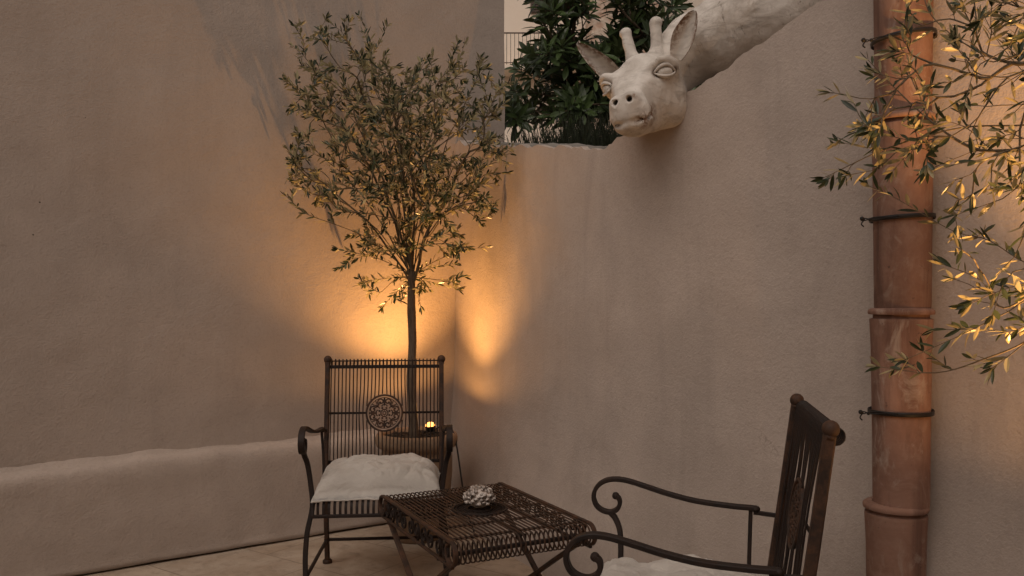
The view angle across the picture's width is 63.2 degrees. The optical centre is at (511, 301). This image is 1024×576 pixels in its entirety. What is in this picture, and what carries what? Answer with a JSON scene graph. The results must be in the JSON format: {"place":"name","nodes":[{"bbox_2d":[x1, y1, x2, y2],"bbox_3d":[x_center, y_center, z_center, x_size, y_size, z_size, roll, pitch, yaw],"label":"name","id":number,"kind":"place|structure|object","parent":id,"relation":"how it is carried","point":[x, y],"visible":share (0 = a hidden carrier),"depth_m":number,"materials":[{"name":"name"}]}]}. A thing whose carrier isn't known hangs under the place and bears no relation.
{"place":"outdoors","nodes":[
{"label":"outdoors","id":0,"kind":"place"},
{"bbox_2d":[74,516,544,575],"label":"ground","id":1,"kind":"structure","parent":0,"point":[353,558],"depth_m":3.89,"materials":[{"name":"stone"}]},
{"bbox_2d":[0,0,504,575],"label":"plaster wall","id":2,"kind":"structure","parent":1,"relation":"on","point":[184,308],"depth_m":4.01,"materials":[{"name":"beige paint"}]},
{"bbox_2d":[298,355,452,575],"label":"iron armchair","id":3,"kind":"object","parent":1,"relation":"on","point":[326,515],"visible":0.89,"depth_m":3.87,"materials":[{"name":"black metal"}]},
{"bbox_2d":[311,453,442,502],"bbox_3d":[-0.573,0.742,3.620,0.533,0.146,0.478,0,0,-6],"label":"seat cushion","id":4,"kind":"object","parent":3,"relation":"on","point":[363,477],"visible":0.94,"depth_m":3.43,"materials":[{"name":"fabric"}]},
{"bbox_2d":[375,427,457,543],"bbox_3d":[-0.493,0.948,4.299,0.422,0.545,0.421,0,0,0],"label":"plant pot","id":5,"kind":"object","parent":1,"relation":"on","point":[447,486],"visible":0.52,"depth_m":4.17,"materials":[{"name":"ceramic"}]},
{"bbox_2d":[278,10,515,437],"bbox_3d":[-0.579,-0.404,4.111,1.205,2.251,1.007,0,0,0],"label":"olive tree","id":6,"kind":"object","parent":5,"relation":"in","point":[400,153],"visible":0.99,"depth_m":4.05,"materials":[{"name":"green plant"}]},
{"bbox_2d":[425,422,435,431],"bbox_3d":[-0.432,0.695,4.421,0.058,0.110,0.058,0,7,38],"label":"garden uplight","id":7,"kind":"object","parent":5,"relation":"in","point":[428,426],"visible":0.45,"depth_m":4.40,"materials":[{"name":"black metal"}]},
{"bbox_2d":[436,425,474,538],"bbox_3d":[-0.296,0.947,4.298,0.214,0.610,0.063,0,0,25],"label":"power cable","id":8,"kind":"object","parent":5,"relation":"hanging from","point":[460,471],"visible":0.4,"depth_m":4.26,"materials":[{"name":"grey plastic"}]},
{"bbox_2d":[378,482,596,575],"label":"iron side table","id":9,"kind":"object","parent":1,"relation":"on","point":[498,506],"visible":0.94,"depth_m":2.95,"materials":[{"name":"black metal"}]},
{"bbox_2d":[463,484,495,507],"bbox_3d":[-0.122,0.721,3.086,0.122,0.083,0.120,0,0,0],"label":"coral ornament","id":10,"kind":"object","parent":9,"relation":"on","point":[478,496],"visible":1,"depth_m":3.05,"materials":[{"name":"ceramic"}]},
{"bbox_2d":[563,393,845,575],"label":"iron armchair","id":11,"kind":"object","parent":1,"relation":"on","point":[817,433],"visible":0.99,"depth_m":1.97,"materials":[{"name":"black metal"}]},
{"bbox_2d":[600,554,768,575],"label":"seat cushion","id":12,"kind":"object","parent":11,"relation":"on","point":[624,566],"visible":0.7,"depth_m":2.21,"materials":[{"name":"fabric"}]},
{"bbox_2d":[447,0,1023,575],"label":"curved wall","id":13,"kind":"structure","parent":1,"relation":"on","point":[685,306],"depth_m":2.96,"materials":[{"name":"paint"}]},
{"bbox_2d":[576,0,823,136],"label":"giraffe sculpture","id":14,"kind":"object","parent":13,"relation":"attached to","point":[691,49],"visible":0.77,"depth_m":3.04,"materials":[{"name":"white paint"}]},
{"bbox_2d":[858,0,937,575],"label":"drain pipe","id":15,"kind":"object","parent":13,"relation":"attached to","point":[896,504],"visible":0.86,"depth_m":2.30,"materials":[{"name":"ceramic"}]},
{"bbox_3d":[1.441,0.947,1.660,0.422,0.545,0.422,0,0,0],"label":"plant pot","id":16,"kind":"object","parent":1,"relation":"on","visible":0},
{"bbox_2d":[810,0,1023,384],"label":"olive tree","id":17,"kind":"object","parent":16,"relation":"in","point":[872,127],"visible":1,"depth_m":1.77,"materials":[{"name":"green plant"}]},
{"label":"terrace","id":18,"kind":"structure","parent":0,"visible":0},
{"bbox_2d":[490,104,622,145],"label":"grass","id":19,"kind":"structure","parent":18,"relation":"on","point":[601,135],"depth_m":4.17,"materials":[{"name":"green plant"}]},
{"bbox_2d":[505,0,693,142],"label":"loquat shrub","id":20,"kind":"object","parent":18,"relation":"on","point":[559,51],"visible":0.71,"depth_m":5.46,"materials":[{"name":"green plant"}]},
{"bbox_2d":[504,0,703,142],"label":"pale building","id":21,"kind":"structure","parent":18,"relation":"on","point":[516,13],"depth_m":26.00,"materials":[{"name":"brown"}]},
{"bbox_2d":[585,0,658,133],"bbox_3d":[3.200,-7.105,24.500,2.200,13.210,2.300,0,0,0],"label":"stone house","id":22,"kind":"structure","parent":18,"relation":"on","point":[598,27],"depth_m":23.50,"materials":[{"name":"stone"}]}
]}

